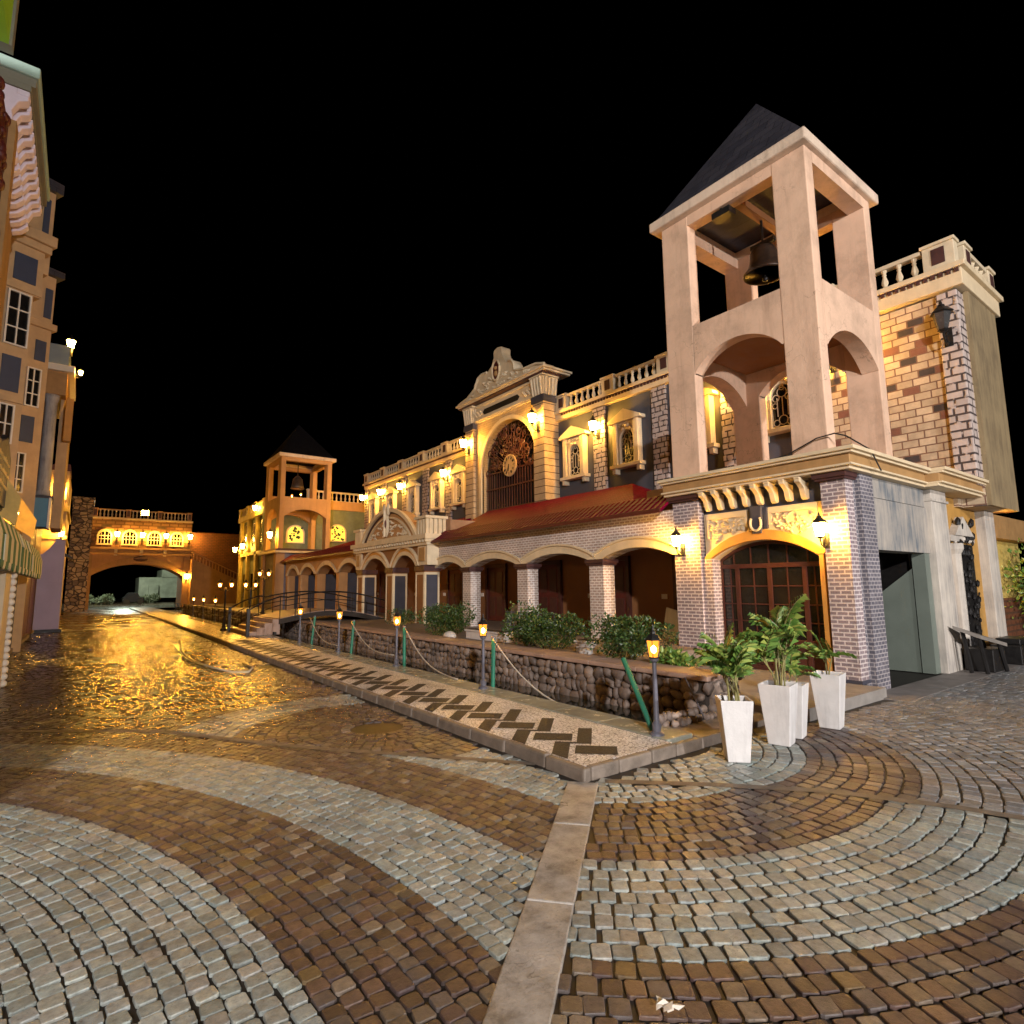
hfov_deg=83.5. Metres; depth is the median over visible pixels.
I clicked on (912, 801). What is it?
joint strip
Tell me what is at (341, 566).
plaster arcade
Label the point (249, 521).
yellow house
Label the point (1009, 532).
yellow lit wall
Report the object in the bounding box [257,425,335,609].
bell tower
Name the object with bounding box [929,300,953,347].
wall lantern
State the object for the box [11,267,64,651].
townhouse
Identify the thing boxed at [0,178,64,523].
townhouse
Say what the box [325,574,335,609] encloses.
door leaf
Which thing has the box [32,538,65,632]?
purple slab
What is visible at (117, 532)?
wall lantern
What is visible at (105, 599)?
hedge
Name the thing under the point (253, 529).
window
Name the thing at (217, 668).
hose
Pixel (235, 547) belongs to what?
wall lantern
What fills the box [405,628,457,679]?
rope
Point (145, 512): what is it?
floodlight
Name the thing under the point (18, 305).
window
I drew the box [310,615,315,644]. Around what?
bollard
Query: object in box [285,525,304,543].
window
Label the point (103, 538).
window
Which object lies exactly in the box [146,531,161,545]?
window
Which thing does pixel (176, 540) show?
window
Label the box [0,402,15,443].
window
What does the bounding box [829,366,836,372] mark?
wall lantern
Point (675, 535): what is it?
wall lantern
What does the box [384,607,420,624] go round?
shrub
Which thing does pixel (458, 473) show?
window
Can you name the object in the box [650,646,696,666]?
shrub
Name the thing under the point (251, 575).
window
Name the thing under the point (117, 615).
lane
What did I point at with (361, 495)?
wall lantern
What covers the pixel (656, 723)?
lantern post
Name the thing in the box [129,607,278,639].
pavement
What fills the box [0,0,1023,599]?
sky
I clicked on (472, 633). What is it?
flower box
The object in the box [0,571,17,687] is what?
shop jamb
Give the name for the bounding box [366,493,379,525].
window
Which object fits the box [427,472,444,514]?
window
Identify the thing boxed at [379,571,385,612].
door
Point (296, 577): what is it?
door leaf
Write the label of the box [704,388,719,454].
window
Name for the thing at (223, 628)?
lamp post
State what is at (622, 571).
door
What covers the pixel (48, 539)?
lit townhouse
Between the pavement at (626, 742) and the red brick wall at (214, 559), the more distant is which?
the red brick wall at (214, 559)
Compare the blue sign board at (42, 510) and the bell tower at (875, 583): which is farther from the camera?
the blue sign board at (42, 510)
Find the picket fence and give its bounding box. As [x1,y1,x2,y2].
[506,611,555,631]
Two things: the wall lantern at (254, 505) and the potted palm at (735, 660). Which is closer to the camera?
the potted palm at (735, 660)
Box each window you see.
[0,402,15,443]
[2,288,31,348]
[14,452,25,492]
[23,366,41,407]
[42,200,51,233]
[96,529,111,544]
[121,529,137,545]
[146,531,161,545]
[169,532,183,546]
[242,575,244,597]
[244,526,246,548]
[249,574,252,597]
[252,523,254,546]
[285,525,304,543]
[330,524,346,541]
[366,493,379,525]
[383,487,397,508]
[404,480,420,516]
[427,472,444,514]
[449,464,465,509]
[486,420,534,511]
[558,426,590,485]
[607,408,645,474]
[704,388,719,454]
[765,375,790,442]
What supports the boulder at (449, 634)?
on the terrace
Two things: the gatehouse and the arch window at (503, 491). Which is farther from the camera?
the gatehouse
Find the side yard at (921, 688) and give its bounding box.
[884,664,1019,701]
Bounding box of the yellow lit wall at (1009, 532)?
[993,514,1023,636]
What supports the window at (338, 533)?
in the green wing
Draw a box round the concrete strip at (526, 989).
[482,781,597,1023]
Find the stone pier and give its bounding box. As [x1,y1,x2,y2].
[63,496,95,611]
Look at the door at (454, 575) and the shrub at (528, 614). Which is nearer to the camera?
the shrub at (528, 614)
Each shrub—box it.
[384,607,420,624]
[417,601,477,634]
[499,600,550,645]
[502,605,584,648]
[582,612,679,659]
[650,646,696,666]
[1001,538,1023,626]
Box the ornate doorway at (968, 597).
[949,517,981,667]
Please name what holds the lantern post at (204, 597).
on the pavement at (210, 629)
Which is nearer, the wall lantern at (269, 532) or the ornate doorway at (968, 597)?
the ornate doorway at (968, 597)
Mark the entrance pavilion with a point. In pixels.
(394, 541)
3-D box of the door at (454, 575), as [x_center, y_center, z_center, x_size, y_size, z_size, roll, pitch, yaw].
[-2.161,3.072,22.003,0.099,1.940,1.200,5,-9,-36]
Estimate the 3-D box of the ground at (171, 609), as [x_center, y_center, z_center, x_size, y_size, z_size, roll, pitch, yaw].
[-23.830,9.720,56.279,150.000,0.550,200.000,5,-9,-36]
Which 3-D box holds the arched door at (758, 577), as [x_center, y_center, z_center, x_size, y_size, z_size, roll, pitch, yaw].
[4.566,1.622,10.065,0.100,2.284,1.994,5,-9,-36]
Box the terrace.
[199,603,730,705]
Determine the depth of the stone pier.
46.36 m
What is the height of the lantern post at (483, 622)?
1.140 m
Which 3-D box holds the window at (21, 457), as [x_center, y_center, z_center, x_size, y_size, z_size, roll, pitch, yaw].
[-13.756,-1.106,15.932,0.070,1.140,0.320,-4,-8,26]
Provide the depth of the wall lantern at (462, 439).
25.91 m
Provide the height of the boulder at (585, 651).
0.150 m
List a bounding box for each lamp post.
[217,579,234,630]
[243,580,258,608]
[257,569,271,613]
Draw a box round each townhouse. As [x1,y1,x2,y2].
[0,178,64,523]
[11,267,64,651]
[40,464,72,614]
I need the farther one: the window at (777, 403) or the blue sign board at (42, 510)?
the blue sign board at (42, 510)
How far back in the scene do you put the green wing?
38.65 m
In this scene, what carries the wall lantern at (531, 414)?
attached to the long building at (513, 470)
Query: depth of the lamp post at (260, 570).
25.70 m
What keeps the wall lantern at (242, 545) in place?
attached to the yellow house at (249, 521)
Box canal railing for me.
[174,603,241,625]
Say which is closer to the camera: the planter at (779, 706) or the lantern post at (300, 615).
the planter at (779, 706)
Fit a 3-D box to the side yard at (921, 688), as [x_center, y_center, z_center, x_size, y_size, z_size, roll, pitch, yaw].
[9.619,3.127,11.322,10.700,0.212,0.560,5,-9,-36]
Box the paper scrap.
[656,996,684,1012]
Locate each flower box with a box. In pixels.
[464,628,512,642]
[574,639,603,653]
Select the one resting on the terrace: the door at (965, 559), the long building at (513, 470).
the long building at (513, 470)
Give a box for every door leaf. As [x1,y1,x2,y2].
[294,576,298,608]
[307,575,314,607]
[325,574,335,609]
[347,573,357,611]
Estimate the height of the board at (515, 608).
0.675 m
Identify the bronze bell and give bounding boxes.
[290,464,303,489]
[743,220,778,285]
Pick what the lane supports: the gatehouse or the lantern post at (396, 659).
the gatehouse
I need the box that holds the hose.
[179,640,253,672]
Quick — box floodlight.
[141,510,148,517]
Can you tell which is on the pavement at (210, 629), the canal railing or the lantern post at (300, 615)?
the canal railing
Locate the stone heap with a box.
[659,704,716,726]
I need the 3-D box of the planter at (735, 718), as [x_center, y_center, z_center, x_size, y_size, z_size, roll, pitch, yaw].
[2.114,2.051,5.428,0.295,0.560,0.295,-2,-7,9]
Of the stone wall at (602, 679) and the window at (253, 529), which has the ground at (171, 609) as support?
the stone wall at (602, 679)
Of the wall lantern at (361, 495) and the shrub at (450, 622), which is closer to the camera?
the shrub at (450, 622)
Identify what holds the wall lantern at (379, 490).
attached to the long building at (513, 470)
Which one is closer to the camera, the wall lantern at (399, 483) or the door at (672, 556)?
the door at (672, 556)
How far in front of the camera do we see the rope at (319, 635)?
15.39 m
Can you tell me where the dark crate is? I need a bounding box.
[963,646,1004,672]
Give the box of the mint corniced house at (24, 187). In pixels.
[0,0,49,337]
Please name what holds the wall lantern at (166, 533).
attached to the gatehouse
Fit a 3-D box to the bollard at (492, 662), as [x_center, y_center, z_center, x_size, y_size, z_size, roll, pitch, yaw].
[-0.296,2.482,8.944,0.072,1.080,0.072,6,-10,-36]
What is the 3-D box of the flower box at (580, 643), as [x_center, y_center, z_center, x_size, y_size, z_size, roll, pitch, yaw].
[1.367,2.386,10.210,0.310,0.218,0.460,5,-9,-36]
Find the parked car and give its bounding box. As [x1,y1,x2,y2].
[121,593,143,604]
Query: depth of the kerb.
5.79 m
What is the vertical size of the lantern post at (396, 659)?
1.140 m
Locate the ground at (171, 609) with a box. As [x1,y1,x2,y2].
[62,598,182,631]
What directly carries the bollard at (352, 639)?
on the ground at (171, 609)
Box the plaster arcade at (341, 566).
[285,553,357,611]
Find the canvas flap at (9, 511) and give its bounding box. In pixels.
[0,480,20,525]
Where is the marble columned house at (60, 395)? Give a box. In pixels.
[26,343,75,633]
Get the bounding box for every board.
[33,497,51,529]
[509,604,517,625]
[662,607,678,639]
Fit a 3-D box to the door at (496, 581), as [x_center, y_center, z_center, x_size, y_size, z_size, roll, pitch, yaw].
[-0.547,2.778,19.859,0.099,1.940,1.200,5,-9,-36]
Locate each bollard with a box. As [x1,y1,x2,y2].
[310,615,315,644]
[350,620,354,653]
[403,625,405,665]
[491,636,495,686]
[621,657,651,731]
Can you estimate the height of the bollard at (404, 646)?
1.080 m
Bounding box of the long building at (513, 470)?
[281,234,1018,632]
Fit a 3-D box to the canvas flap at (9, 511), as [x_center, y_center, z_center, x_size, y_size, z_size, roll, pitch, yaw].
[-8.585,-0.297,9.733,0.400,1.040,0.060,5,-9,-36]
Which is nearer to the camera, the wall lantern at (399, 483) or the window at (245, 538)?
the wall lantern at (399, 483)
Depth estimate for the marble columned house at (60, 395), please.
21.76 m
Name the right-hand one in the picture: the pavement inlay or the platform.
the platform
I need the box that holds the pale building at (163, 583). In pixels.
[135,570,177,597]
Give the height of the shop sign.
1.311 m
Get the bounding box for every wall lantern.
[66,335,76,356]
[75,369,83,377]
[115,529,119,540]
[140,530,144,540]
[164,531,168,541]
[185,572,188,581]
[188,532,192,542]
[233,545,238,555]
[241,541,246,551]
[252,502,257,513]
[267,528,274,542]
[359,492,366,504]
[376,486,383,499]
[396,479,404,494]
[440,466,448,481]
[459,435,469,454]
[527,408,539,431]
[588,415,599,439]
[670,527,684,555]
[811,512,829,547]
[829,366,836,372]
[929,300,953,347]
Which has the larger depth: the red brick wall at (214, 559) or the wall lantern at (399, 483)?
the red brick wall at (214, 559)
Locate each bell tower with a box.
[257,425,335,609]
[649,104,1007,689]
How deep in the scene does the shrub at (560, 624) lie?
10.87 m
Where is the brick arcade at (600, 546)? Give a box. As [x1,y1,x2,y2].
[435,510,680,637]
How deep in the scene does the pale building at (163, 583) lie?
76.71 m
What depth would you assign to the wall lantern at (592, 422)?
20.21 m
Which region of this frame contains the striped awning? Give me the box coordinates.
[0,516,41,578]
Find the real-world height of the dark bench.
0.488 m
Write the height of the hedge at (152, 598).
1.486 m
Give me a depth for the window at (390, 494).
33.76 m
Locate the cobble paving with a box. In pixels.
[0,627,1023,1023]
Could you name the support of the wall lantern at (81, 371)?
attached to the marble columned house at (60, 395)
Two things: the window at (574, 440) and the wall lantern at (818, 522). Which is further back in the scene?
the window at (574, 440)
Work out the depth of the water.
9.81 m
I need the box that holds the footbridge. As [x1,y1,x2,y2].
[227,591,384,636]
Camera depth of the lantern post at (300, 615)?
16.53 m
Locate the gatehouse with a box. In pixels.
[85,507,192,609]
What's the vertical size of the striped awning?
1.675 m
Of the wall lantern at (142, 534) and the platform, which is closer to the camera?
the platform
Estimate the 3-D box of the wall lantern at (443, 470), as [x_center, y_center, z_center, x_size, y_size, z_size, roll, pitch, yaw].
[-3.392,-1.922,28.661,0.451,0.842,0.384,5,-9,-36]
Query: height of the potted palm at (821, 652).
0.581 m
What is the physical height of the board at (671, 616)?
0.675 m
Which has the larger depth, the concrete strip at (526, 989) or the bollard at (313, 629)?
the bollard at (313, 629)
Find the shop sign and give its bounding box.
[0,434,10,511]
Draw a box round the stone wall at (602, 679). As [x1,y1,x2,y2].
[183,604,742,713]
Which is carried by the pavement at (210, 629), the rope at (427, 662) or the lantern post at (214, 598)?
the lantern post at (214, 598)
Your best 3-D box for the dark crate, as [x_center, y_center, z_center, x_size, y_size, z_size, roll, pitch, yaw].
[8.847,2.745,10.724,0.700,0.408,0.450,5,-9,-36]
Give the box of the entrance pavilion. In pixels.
[350,504,447,623]
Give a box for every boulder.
[443,631,455,637]
[579,648,591,654]
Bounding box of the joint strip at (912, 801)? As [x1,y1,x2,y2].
[0,730,1023,819]
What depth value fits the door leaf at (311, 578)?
31.09 m
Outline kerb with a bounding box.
[134,607,705,781]
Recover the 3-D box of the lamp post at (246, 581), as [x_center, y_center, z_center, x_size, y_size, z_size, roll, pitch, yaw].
[-10.534,3.680,23.045,0.240,1.930,0.608,-7,-10,41]
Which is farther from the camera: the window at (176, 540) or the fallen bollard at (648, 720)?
the window at (176, 540)
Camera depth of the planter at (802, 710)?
6.10 m
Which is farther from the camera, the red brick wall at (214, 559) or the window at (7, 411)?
the red brick wall at (214, 559)
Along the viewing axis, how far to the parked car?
65.69 m
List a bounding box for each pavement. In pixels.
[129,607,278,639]
[226,638,671,765]
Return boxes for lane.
[31,601,176,632]
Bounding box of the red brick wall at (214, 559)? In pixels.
[187,532,239,605]
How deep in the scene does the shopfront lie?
19.63 m
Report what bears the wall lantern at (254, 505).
attached to the yellow house at (249, 521)
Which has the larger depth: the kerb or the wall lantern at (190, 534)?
the wall lantern at (190, 534)
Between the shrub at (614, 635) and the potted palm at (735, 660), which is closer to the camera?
the potted palm at (735, 660)
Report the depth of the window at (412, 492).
31.64 m
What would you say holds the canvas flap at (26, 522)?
attached to the shopfront
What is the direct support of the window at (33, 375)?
in the townhouse at (43, 328)
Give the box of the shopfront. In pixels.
[6,529,35,653]
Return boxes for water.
[179,612,653,721]
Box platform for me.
[738,669,886,721]
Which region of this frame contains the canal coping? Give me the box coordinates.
[162,611,692,742]
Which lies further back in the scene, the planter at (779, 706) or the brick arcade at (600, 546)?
the brick arcade at (600, 546)
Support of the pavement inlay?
on the pavement at (626, 742)
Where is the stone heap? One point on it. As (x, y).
(683, 717)
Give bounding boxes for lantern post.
[201,596,205,618]
[213,596,217,620]
[297,603,303,642]
[335,606,343,651]
[392,608,401,665]
[478,614,488,688]
[645,624,663,736]
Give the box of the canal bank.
[664,711,764,746]
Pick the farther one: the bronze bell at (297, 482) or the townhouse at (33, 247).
the bronze bell at (297, 482)
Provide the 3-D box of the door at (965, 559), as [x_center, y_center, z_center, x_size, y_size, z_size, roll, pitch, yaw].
[9.392,1.878,11.773,0.900,2.410,0.077,5,-9,-36]
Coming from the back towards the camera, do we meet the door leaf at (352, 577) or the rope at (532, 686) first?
the door leaf at (352, 577)
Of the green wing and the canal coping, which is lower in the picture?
the canal coping
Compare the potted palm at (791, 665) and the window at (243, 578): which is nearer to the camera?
the potted palm at (791, 665)
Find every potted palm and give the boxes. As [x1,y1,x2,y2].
[693,622,762,700]
[734,594,809,685]
[755,649,820,681]
[804,630,856,674]
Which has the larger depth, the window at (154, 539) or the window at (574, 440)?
the window at (154, 539)
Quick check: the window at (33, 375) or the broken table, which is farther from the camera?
the window at (33, 375)
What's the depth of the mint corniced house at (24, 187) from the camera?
9.91 m
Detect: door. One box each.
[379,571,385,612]
[447,566,462,614]
[485,563,507,620]
[538,560,562,621]
[614,556,632,629]
[671,554,677,609]
[720,540,827,673]
[962,545,981,645]
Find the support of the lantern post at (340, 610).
on the canal coping
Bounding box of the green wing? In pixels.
[259,489,364,594]
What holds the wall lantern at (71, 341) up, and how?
attached to the marble columned house at (60, 395)
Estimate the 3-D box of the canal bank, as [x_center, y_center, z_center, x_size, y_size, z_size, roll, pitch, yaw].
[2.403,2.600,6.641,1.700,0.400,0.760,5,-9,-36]
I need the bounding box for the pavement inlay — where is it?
[232,639,617,758]
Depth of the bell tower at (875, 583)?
10.61 m
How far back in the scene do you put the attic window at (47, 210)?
15.36 m
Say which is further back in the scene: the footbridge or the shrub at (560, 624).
the footbridge
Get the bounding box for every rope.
[310,618,336,645]
[351,622,393,655]
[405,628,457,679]
[493,639,553,700]
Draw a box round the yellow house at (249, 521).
[236,497,264,607]
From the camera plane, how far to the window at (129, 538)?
51.70 m
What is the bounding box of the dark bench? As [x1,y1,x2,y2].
[990,636,1023,664]
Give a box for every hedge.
[88,593,114,604]
[131,593,160,602]
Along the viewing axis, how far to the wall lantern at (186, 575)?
53.63 m
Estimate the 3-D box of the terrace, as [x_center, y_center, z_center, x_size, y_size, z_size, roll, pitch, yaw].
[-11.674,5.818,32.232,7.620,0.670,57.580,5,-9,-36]
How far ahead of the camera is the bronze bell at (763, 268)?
11.43 m
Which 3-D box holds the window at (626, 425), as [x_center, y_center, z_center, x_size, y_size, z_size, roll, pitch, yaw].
[3.847,-2.403,19.243,0.297,2.170,1.440,5,-9,-36]
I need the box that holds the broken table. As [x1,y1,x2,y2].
[952,626,1009,673]
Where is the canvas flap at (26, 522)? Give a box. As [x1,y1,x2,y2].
[15,498,36,537]
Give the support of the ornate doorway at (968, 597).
attached to the bell tower at (875, 583)
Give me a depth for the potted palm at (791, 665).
6.16 m
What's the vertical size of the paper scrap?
0.031 m
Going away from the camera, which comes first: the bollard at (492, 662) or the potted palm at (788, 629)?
the potted palm at (788, 629)
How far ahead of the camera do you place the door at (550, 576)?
17.54 m
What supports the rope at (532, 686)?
hanging from the bollard at (492, 662)
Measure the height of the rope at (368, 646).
0.563 m
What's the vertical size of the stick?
0.394 m
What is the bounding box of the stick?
[684,677,703,715]
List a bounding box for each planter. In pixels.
[715,695,753,762]
[757,680,797,746]
[783,680,808,738]
[809,670,845,729]
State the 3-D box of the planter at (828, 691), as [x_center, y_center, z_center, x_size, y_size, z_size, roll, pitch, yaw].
[3.667,2.167,6.619,0.319,0.605,0.319,-7,-10,41]

